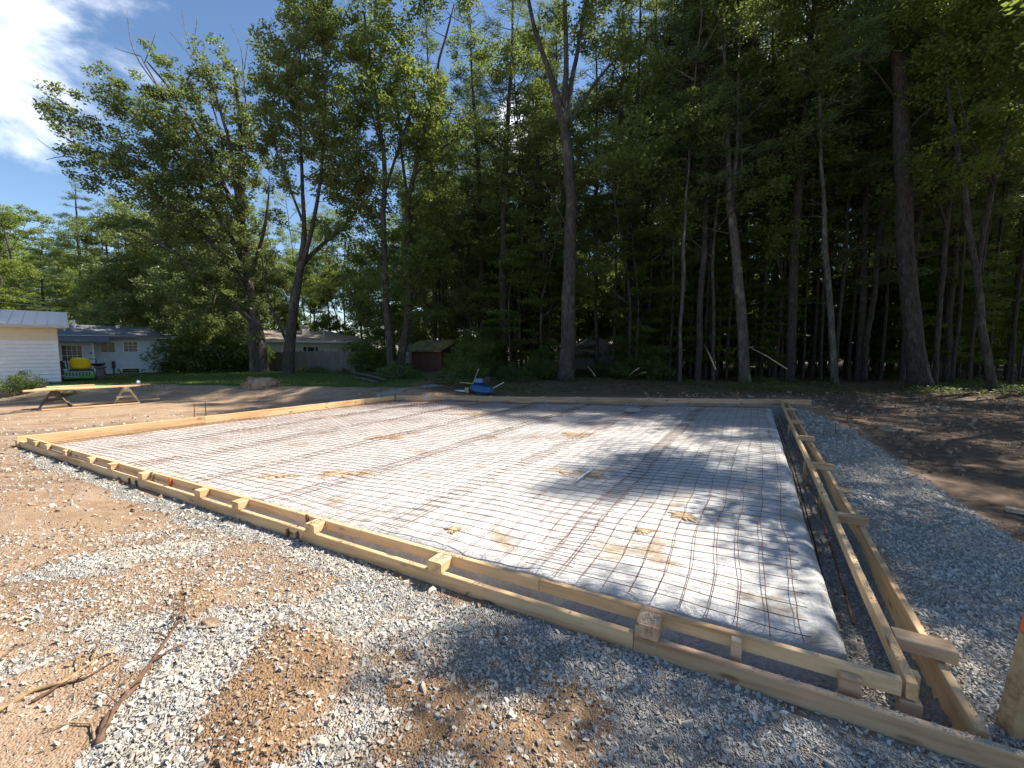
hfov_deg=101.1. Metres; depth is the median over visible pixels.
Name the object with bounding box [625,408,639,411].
concrete block
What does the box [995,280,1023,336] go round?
sapling
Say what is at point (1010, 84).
broadleaf tree
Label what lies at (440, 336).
broadleaf tree
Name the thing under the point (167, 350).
shrub
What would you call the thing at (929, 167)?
broadleaf tree
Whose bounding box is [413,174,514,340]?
broadleaf tree
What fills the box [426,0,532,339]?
pine tree
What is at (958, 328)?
pine tree
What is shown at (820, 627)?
plastic sheet
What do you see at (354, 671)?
soil clods
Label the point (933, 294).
sapling
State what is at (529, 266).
pine tree
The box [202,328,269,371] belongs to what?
shrub
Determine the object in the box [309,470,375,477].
mud patch
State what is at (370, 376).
log
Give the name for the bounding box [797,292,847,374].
sapling
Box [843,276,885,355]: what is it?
sapling
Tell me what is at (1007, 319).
sapling
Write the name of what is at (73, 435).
formwork
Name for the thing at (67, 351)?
window
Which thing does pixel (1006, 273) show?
broadleaf tree
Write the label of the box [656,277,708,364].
sapling
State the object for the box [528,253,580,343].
sapling
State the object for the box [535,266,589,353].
sapling
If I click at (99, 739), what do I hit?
root
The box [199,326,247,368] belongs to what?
shrub
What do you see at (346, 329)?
broadleaf tree
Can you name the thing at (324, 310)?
pine tree
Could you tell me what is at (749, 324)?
sapling
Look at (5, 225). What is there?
broadleaf tree
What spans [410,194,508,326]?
broadleaf tree
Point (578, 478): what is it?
stick
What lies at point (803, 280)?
sapling
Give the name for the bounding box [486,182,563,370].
broadleaf tree
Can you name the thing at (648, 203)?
pine tree
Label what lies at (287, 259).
broadleaf tree
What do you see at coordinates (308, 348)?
window
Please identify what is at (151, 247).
broadleaf tree
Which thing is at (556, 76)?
pine tree
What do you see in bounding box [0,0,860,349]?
sky
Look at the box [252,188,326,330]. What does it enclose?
broadleaf tree
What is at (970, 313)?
sapling
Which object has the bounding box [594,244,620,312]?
broadleaf tree
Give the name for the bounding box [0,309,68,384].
garage
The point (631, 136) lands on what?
pine tree
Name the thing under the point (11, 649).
root
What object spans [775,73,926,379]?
broadleaf tree
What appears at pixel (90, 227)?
broadleaf tree
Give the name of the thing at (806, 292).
pine tree
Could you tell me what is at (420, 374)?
shrub
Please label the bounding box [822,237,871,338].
sapling
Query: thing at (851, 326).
pine tree
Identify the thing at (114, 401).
ground board
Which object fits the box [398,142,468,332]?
broadleaf tree
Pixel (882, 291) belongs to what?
sapling
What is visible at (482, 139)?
broadleaf tree
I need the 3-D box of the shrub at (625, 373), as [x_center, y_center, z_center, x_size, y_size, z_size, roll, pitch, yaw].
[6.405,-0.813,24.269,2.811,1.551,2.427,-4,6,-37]
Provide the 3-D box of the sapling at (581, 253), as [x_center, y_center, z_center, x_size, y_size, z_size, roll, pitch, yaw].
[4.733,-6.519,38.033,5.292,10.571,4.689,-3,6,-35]
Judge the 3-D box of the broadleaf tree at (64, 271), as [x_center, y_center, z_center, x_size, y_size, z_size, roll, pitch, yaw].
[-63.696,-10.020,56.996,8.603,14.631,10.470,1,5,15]
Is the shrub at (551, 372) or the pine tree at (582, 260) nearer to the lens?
the shrub at (551, 372)
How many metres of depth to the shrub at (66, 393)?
16.35 m
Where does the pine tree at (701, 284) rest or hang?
on the ground at (984, 488)
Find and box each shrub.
[0,374,37,395]
[3,369,48,393]
[45,389,80,396]
[139,334,225,372]
[157,331,241,372]
[188,327,248,371]
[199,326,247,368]
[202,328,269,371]
[217,331,277,371]
[295,365,314,371]
[309,365,330,372]
[334,368,349,373]
[338,328,385,370]
[346,334,397,373]
[364,341,409,372]
[369,360,418,378]
[409,369,431,378]
[437,357,473,377]
[441,343,481,370]
[446,360,495,381]
[450,328,503,374]
[457,325,513,373]
[473,325,524,374]
[494,361,532,380]
[515,356,548,379]
[521,338,559,376]
[530,359,558,379]
[585,358,618,376]
[602,323,653,368]
[605,357,646,379]
[615,333,668,378]
[626,355,676,380]
[644,343,685,373]
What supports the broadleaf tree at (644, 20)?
on the ground at (984, 488)
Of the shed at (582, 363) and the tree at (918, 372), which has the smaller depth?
the tree at (918, 372)
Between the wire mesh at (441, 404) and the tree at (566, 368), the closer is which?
the wire mesh at (441, 404)
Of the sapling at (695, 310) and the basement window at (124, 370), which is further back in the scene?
the sapling at (695, 310)
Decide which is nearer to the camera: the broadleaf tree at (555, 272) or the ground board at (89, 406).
the ground board at (89, 406)
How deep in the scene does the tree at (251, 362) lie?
25.94 m
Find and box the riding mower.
[60,358,105,380]
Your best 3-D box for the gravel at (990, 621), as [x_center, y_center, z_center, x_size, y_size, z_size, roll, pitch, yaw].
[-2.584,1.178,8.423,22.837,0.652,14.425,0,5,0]
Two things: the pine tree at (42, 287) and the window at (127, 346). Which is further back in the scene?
the pine tree at (42, 287)
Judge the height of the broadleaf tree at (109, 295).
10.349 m
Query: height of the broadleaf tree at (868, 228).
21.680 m
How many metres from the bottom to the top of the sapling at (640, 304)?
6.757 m
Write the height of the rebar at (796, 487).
0.040 m
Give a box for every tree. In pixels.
[0,203,101,310]
[0,204,53,310]
[1,230,72,324]
[1,253,66,300]
[8,230,87,324]
[8,238,94,324]
[14,10,253,371]
[24,177,120,324]
[30,252,92,324]
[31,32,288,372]
[31,288,87,315]
[34,250,111,324]
[47,220,137,322]
[51,191,151,324]
[67,202,124,324]
[68,212,185,325]
[72,221,229,334]
[82,284,184,326]
[105,174,210,322]
[110,211,231,328]
[128,199,273,339]
[130,187,238,319]
[146,202,303,365]
[174,209,275,327]
[180,283,246,335]
[189,235,288,329]
[240,0,397,374]
[246,202,298,325]
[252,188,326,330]
[255,267,305,329]
[257,241,321,330]
[261,250,312,327]
[269,250,348,331]
[275,246,345,330]
[296,229,372,333]
[299,228,329,320]
[300,260,376,337]
[306,204,354,331]
[309,200,366,325]
[310,0,448,374]
[321,197,396,337]
[338,278,402,347]
[341,215,404,346]
[355,220,413,330]
[356,249,420,356]
[363,252,421,351]
[368,0,482,373]
[372,126,472,296]
[377,203,478,346]
[388,11,484,339]
[388,252,455,341]
[389,190,426,296]
[390,298,432,347]
[393,114,476,339]
[394,237,453,334]
[396,203,508,341]
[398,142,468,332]
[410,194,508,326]
[410,252,465,339]
[411,238,485,339]
[412,64,453,334]
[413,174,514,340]
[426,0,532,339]
[428,144,462,306]
[430,139,517,263]
[435,0,557,366]
[445,18,563,371]
[447,75,483,298]
[447,268,511,342]
[451,224,549,369]
[460,69,495,325]
[460,78,611,369]
[460,98,491,241]
[464,170,563,353]
[467,100,528,325]
[474,80,621,356]
[485,239,558,365]
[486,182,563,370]
[504,0,578,346]
[506,34,565,348]
[506,150,575,283]
[507,0,603,357]
[510,0,643,380]
[511,251,590,342]
[521,2,572,349]
[523,135,594,283]
[527,86,638,260]
[529,22,715,377]
[544,241,633,342]
[545,4,650,375]
[558,250,614,338]
[561,127,593,262]
[563,139,635,292]
[576,0,684,339]
[577,0,647,376]
[578,133,610,335]
[579,199,671,333]
[584,0,671,333]
[589,187,650,300]
[590,242,682,343]
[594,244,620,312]
[598,56,644,333]
[599,0,678,346]
[603,0,721,376]
[607,0,689,376]
[617,63,717,324]
[618,0,749,372]
[629,0,682,343]
[632,0,728,379]
[638,0,797,380]
[643,0,770,382]
[646,0,735,302]
[646,0,814,381]
[646,61,744,376]
[647,95,816,378]
[649,0,768,378]
[651,3,785,376]
[666,65,730,370]
[678,25,750,379]
[679,38,794,353]
[681,0,755,382]
[688,40,871,378]
[698,77,810,308]
[699,22,790,308]
[706,1,793,379]
[717,2,791,299]
[717,147,750,371]
[720,5,837,375]
[721,13,804,370]
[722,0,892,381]
[726,40,809,322]
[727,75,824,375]
[732,0,818,379]
[733,1,781,375]
[741,75,774,368]
[744,13,858,369]
[753,1,853,378]
[759,86,972,376]
[761,1,939,377]
[769,0,866,385]
[770,205,852,290]
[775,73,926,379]
[779,8,861,380]
[786,32,917,375]
[787,45,869,375]
[793,9,871,376]
[795,4,892,365]
[797,38,855,370]
[800,151,850,374]
[801,1,962,381]
[805,67,944,321]
[806,0,999,389]
[813,10,982,381]
[826,9,888,379]
[834,0,1023,382]
[838,38,877,370]
[839,0,1023,385]
[841,118,940,373]
[844,60,974,374]
[845,70,1023,325]
[853,123,882,372]
[862,32,945,380]
[865,106,968,374]
[869,0,1023,392]
[872,186,947,371]
[874,44,1019,309]
[876,124,994,334]
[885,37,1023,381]
[894,0,1023,309]
[894,190,1023,283]
[910,1,1023,384]
[924,74,1014,380]
[930,22,1023,152]
[933,78,1023,376]
[935,23,1023,382]
[937,93,1023,351]
[950,178,1023,310]
[952,76,1020,377]
[968,87,1023,380]
[977,4,1023,386]
[978,74,1023,377]
[981,273,990,374]
[983,214,1015,279]
[984,163,1023,276]
[987,0,1023,162]
[989,56,1023,92]
[998,0,1023,68]
[1001,144,1023,379]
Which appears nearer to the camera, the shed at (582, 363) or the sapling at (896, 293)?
the sapling at (896, 293)
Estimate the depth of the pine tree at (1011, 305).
26.62 m
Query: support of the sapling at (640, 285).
on the ground at (984, 488)
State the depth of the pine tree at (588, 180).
24.54 m
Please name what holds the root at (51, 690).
on the ground at (984, 488)
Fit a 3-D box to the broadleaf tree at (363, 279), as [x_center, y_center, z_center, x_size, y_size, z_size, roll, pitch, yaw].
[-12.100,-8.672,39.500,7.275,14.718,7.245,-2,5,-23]
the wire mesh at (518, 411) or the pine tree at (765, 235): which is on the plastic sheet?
the wire mesh at (518, 411)
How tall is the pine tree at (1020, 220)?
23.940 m
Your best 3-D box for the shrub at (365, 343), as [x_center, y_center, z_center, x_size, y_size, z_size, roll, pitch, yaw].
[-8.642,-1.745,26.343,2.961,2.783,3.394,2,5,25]
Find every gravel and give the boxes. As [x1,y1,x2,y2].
[0,391,1023,767]
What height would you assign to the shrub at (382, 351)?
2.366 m
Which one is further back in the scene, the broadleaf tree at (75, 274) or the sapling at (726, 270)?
the broadleaf tree at (75, 274)
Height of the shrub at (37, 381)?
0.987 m
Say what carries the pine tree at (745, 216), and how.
on the ground at (984, 488)
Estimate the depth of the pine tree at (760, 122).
22.12 m
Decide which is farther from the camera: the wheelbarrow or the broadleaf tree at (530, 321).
the broadleaf tree at (530, 321)
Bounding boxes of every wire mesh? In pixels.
[50,400,444,451]
[84,400,489,466]
[129,402,541,482]
[193,403,591,501]
[262,404,643,528]
[380,405,705,567]
[525,406,810,641]
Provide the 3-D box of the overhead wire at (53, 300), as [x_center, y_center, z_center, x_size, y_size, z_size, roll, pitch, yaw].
[-30.663,-6.165,31.500,16.526,1.242,0.022,-1,5,-10]
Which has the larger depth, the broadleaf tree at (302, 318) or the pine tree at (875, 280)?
the broadleaf tree at (302, 318)
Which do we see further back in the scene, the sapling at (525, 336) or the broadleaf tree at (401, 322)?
the broadleaf tree at (401, 322)
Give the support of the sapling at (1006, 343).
on the ground at (984, 488)
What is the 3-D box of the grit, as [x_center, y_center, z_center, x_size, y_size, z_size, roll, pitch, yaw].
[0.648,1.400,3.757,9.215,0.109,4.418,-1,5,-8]
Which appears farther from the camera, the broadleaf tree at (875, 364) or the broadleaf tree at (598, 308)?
the broadleaf tree at (598, 308)
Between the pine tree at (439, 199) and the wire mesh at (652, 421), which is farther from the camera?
the pine tree at (439, 199)
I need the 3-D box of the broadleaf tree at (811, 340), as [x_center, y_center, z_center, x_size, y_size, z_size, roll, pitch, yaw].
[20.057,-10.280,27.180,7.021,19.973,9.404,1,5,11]
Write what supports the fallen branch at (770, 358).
on the sapling at (752, 302)
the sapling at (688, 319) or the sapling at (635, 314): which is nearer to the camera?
the sapling at (688, 319)
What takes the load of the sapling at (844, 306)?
on the ground at (984, 488)
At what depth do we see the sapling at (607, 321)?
38.31 m
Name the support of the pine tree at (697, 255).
on the ground at (984, 488)
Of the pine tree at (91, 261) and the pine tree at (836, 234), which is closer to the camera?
the pine tree at (836, 234)
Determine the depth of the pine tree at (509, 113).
25.59 m
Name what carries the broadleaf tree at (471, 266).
on the ground at (984, 488)
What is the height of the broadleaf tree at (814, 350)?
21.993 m
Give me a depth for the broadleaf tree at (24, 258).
48.67 m
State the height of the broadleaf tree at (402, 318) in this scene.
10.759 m
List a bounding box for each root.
[0,641,31,659]
[0,645,117,709]
[15,616,32,622]
[31,660,113,702]
[42,713,103,740]
[94,620,187,746]
[96,650,158,735]
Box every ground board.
[41,402,139,410]
[73,398,159,405]
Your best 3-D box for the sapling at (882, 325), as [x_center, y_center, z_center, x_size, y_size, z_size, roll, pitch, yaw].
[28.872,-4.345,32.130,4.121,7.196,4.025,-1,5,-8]
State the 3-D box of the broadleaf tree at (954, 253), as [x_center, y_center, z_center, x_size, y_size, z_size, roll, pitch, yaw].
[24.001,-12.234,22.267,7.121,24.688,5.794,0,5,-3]
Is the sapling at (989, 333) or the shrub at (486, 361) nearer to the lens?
the shrub at (486, 361)
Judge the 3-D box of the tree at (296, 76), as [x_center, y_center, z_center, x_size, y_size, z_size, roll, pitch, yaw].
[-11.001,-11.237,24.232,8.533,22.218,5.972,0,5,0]
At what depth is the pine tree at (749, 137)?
23.71 m
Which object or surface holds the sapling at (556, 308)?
on the ground at (984, 488)
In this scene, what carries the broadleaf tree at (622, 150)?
on the ground at (984, 488)
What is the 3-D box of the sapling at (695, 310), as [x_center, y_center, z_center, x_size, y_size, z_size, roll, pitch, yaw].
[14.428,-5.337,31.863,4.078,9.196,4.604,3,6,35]
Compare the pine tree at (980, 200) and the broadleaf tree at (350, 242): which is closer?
the pine tree at (980, 200)
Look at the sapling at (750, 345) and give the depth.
26.27 m
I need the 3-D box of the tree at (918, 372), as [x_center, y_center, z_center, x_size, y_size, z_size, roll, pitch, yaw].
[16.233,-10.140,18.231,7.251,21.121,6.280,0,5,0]
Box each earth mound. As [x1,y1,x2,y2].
[240,376,279,389]
[864,424,903,431]
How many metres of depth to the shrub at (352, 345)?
28.51 m
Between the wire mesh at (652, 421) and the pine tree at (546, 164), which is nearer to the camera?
the wire mesh at (652, 421)
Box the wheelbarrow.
[460,369,503,394]
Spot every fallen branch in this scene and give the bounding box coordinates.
[704,344,716,369]
[749,347,787,369]
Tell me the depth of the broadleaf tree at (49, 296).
61.31 m
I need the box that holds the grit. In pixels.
[175,473,1022,753]
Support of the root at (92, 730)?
on the ground at (984, 488)
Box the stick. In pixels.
[577,468,593,479]
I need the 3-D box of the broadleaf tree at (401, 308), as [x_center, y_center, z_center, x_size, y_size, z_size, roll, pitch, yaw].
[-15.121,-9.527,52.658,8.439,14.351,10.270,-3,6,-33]
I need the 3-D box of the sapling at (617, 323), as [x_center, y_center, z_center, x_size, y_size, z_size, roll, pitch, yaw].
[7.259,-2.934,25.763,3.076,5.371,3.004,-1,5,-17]
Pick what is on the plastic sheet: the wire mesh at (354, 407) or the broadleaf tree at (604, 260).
the wire mesh at (354, 407)
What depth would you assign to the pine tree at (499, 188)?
32.80 m
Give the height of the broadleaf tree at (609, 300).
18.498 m
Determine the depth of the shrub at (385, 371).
21.43 m
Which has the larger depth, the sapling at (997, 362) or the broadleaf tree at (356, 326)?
the broadleaf tree at (356, 326)
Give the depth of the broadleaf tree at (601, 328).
39.20 m
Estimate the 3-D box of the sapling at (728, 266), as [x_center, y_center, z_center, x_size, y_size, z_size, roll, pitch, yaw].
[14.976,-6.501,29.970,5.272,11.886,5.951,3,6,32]
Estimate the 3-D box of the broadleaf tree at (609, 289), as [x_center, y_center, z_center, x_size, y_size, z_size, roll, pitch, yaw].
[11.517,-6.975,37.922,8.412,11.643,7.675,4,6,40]
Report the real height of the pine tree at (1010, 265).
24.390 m
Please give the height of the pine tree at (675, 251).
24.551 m
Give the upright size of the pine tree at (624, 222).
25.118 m
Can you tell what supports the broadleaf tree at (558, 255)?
on the ground at (984, 488)
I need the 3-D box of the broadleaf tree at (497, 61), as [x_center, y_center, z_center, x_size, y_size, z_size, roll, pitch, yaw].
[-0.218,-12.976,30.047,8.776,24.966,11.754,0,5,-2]
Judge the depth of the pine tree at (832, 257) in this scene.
31.69 m
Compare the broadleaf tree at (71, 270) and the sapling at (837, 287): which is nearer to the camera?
the sapling at (837, 287)
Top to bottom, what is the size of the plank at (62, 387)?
0.041 m
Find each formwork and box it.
[15,437,1023,767]
[16,395,394,446]
[396,395,811,404]
[780,399,988,739]
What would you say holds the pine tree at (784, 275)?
on the ground at (984, 488)
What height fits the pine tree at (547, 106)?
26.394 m
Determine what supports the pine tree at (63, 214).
on the ground at (984, 488)
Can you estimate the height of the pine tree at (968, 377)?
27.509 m
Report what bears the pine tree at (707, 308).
on the ground at (984, 488)
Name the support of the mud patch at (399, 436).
on the plastic sheet
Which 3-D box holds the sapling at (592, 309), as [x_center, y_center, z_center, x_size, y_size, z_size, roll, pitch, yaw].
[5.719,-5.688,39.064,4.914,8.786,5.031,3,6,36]
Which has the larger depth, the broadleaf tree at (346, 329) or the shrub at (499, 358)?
the broadleaf tree at (346, 329)
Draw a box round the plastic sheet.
[51,401,847,689]
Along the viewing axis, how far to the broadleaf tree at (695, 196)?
22.21 m
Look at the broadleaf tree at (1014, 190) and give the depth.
23.19 m
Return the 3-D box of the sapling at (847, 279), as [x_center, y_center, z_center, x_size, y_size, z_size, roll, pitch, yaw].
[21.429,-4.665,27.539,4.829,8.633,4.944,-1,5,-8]
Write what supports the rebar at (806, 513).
on the plastic sheet
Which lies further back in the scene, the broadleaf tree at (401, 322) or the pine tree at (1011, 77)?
the broadleaf tree at (401, 322)
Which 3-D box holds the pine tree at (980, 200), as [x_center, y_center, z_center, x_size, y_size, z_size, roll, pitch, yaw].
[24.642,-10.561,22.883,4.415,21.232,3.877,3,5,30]
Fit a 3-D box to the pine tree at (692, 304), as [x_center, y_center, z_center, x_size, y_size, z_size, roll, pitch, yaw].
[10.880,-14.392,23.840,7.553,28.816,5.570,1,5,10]
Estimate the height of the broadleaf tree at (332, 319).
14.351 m
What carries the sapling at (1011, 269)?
on the ground at (984, 488)
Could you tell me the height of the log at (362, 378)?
0.165 m
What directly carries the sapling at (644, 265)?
on the ground at (984, 488)
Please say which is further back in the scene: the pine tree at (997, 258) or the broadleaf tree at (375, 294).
the broadleaf tree at (375, 294)
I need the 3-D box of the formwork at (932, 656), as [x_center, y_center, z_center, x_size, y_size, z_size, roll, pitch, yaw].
[5.666,1.217,8.193,0.367,0.451,14.343,3,5,30]
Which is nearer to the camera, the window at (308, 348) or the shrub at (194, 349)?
the shrub at (194, 349)
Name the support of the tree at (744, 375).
on the ground at (984, 488)
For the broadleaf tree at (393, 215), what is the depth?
50.78 m
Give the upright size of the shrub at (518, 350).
3.340 m
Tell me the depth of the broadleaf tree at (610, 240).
39.60 m
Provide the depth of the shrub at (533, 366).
23.69 m
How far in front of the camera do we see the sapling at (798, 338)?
27.08 m
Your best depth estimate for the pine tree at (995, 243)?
24.38 m
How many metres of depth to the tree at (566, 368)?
21.86 m
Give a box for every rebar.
[774,413,828,595]
[774,419,812,544]
[779,414,854,624]
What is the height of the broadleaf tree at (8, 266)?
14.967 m
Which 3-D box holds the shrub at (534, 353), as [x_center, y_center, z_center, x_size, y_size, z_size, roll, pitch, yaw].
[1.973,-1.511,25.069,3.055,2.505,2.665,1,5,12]
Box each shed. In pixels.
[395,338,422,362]
[406,340,460,371]
[575,335,616,370]
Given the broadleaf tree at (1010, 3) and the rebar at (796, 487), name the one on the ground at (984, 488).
the broadleaf tree at (1010, 3)
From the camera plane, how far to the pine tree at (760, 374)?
22.82 m
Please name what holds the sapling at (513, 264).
on the ground at (984, 488)
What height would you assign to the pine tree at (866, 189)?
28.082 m
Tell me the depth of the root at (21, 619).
2.82 m
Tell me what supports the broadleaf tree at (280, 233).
on the ground at (984, 488)
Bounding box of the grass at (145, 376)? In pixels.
[24,371,469,398]
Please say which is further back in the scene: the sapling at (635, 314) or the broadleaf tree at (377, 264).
the broadleaf tree at (377, 264)
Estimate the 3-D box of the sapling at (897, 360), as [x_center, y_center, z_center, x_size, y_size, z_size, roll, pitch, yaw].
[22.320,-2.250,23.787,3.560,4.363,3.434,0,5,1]
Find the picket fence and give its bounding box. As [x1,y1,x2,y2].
[268,351,354,372]
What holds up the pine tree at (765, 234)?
on the ground at (984, 488)
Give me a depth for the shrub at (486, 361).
23.89 m
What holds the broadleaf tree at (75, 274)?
on the ground at (984, 488)
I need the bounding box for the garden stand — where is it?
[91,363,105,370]
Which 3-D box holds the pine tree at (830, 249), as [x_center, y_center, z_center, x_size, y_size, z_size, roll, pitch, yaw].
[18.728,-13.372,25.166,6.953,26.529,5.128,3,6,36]
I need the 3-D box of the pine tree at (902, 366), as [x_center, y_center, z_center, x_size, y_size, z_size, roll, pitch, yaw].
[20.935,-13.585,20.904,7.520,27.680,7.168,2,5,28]
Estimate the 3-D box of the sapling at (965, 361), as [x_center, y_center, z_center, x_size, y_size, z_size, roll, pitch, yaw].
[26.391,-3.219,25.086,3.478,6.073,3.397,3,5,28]
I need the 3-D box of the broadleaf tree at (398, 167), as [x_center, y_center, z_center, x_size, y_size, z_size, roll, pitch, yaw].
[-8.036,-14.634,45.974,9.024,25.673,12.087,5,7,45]
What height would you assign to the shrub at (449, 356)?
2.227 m
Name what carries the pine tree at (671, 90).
on the ground at (984, 488)
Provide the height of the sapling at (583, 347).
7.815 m
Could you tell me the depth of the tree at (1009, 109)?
16.41 m
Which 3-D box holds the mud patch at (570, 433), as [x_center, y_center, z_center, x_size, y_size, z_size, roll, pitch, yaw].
[1.437,1.096,9.160,0.816,0.045,0.602,0,5,0]
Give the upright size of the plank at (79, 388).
0.042 m
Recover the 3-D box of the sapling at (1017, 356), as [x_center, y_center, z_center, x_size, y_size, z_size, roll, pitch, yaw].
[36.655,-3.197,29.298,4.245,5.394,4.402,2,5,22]
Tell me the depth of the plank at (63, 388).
13.26 m
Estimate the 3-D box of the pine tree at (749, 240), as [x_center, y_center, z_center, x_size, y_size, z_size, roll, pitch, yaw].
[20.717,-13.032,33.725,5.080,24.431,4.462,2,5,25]
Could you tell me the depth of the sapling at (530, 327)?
32.84 m
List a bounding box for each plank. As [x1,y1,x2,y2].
[22,385,140,391]
[23,386,103,390]
[33,384,150,389]
[36,386,87,388]
[45,384,94,387]
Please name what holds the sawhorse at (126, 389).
on the ground at (984, 488)
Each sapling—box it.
[469,209,547,372]
[507,229,558,339]
[510,298,537,357]
[521,267,577,354]
[523,271,577,360]
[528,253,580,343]
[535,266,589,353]
[548,263,606,357]
[561,251,590,341]
[576,277,602,341]
[582,286,612,340]
[585,304,615,356]
[601,312,623,347]
[602,206,679,374]
[603,294,647,365]
[612,227,687,344]
[619,267,659,335]
[619,286,657,332]
[620,211,678,344]
[621,262,682,356]
[642,294,709,379]
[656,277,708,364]
[673,257,749,370]
[675,251,728,344]
[686,216,762,361]
[719,284,768,375]
[722,322,761,363]
[727,283,787,377]
[748,212,824,365]
[749,269,821,377]
[762,286,811,370]
[776,302,838,374]
[785,247,850,342]
[796,281,858,362]
[797,288,846,371]
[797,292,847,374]
[800,281,856,372]
[802,243,892,356]
[808,265,865,348]
[818,312,854,372]
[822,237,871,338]
[825,260,896,361]
[828,271,899,360]
[841,226,934,374]
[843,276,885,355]
[868,285,899,357]
[869,294,898,356]
[870,248,947,350]
[871,274,984,357]
[874,283,944,361]
[874,307,962,364]
[882,248,979,356]
[894,311,977,363]
[898,296,994,370]
[899,192,1014,374]
[923,282,992,364]
[926,252,1011,379]
[936,281,1010,378]
[955,173,1023,380]
[963,300,1008,371]
[975,286,1023,373]
[976,220,1023,375]
[992,256,1022,347]
[992,317,1023,359]
[992,321,1020,358]
[993,304,1023,357]
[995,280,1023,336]
[998,263,1023,330]
[1002,326,1023,365]
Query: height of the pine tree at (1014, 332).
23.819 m
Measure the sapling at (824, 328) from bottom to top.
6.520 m
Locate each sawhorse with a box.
[37,390,72,409]
[114,387,139,403]
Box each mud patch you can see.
[243,473,297,478]
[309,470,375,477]
[363,435,404,439]
[444,525,462,534]
[448,412,488,415]
[558,471,606,479]
[561,432,594,436]
[631,527,660,534]
[668,510,697,523]
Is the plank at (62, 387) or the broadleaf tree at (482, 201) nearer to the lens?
the plank at (62, 387)
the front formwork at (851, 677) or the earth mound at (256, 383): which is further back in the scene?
the earth mound at (256, 383)
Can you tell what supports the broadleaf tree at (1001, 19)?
on the ground at (984, 488)
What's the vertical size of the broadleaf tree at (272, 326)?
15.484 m
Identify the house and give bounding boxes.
[28,320,176,373]
[241,325,376,366]
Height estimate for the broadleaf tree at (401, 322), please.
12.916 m
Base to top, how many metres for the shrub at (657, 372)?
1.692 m
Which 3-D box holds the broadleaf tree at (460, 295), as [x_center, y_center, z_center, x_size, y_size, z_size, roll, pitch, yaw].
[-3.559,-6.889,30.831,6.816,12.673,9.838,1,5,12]
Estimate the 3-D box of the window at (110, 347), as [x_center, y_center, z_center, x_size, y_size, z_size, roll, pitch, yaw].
[-24.045,-2.182,25.062,0.050,0.670,0.690,5,7,45]
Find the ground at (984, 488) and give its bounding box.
[0,350,1023,767]
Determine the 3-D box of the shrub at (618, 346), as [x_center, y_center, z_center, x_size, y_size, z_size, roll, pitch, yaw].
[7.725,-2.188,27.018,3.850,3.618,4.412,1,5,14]
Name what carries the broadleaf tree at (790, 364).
on the ground at (984, 488)
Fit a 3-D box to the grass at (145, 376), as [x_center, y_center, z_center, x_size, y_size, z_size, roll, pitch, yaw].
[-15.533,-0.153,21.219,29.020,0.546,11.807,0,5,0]
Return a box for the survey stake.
[995,611,1023,740]
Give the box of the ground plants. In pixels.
[428,368,1023,396]
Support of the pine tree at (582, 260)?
on the ground at (984, 488)
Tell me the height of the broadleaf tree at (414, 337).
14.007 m
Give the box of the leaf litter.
[352,370,1023,405]
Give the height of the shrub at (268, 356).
3.062 m
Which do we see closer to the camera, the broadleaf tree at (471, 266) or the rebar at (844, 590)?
the rebar at (844, 590)
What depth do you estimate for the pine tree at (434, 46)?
29.72 m
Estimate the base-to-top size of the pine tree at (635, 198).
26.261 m
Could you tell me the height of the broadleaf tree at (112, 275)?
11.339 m
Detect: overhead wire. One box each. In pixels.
[1,302,210,315]
[6,295,155,308]
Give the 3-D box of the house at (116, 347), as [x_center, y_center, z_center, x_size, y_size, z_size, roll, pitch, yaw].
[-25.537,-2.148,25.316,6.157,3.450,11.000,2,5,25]
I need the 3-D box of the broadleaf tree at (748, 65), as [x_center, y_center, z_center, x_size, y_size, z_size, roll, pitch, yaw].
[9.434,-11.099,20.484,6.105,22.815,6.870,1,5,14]
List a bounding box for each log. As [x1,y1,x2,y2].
[352,376,378,383]
[354,372,385,381]
[1005,506,1023,514]
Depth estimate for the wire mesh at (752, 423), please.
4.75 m
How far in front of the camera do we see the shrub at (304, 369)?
27.39 m
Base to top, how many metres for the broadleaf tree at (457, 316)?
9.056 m
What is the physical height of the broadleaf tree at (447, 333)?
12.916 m
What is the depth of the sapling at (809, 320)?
28.35 m
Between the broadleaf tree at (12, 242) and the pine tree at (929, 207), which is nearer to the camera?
the pine tree at (929, 207)
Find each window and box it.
[60,345,82,361]
[99,342,115,352]
[121,368,139,373]
[123,341,137,351]
[307,347,315,351]
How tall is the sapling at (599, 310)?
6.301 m
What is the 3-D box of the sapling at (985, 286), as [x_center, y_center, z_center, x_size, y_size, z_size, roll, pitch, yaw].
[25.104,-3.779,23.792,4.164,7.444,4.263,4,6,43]
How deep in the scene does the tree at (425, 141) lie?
23.38 m
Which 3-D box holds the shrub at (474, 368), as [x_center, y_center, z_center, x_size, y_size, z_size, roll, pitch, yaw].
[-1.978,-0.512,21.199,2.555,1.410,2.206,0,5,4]
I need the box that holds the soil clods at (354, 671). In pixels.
[0,391,1023,767]
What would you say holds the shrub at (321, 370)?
on the ground at (984, 488)
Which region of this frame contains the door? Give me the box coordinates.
[588,349,594,370]
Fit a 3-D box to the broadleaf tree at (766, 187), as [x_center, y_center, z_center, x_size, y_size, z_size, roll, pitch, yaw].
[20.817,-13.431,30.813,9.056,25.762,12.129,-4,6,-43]

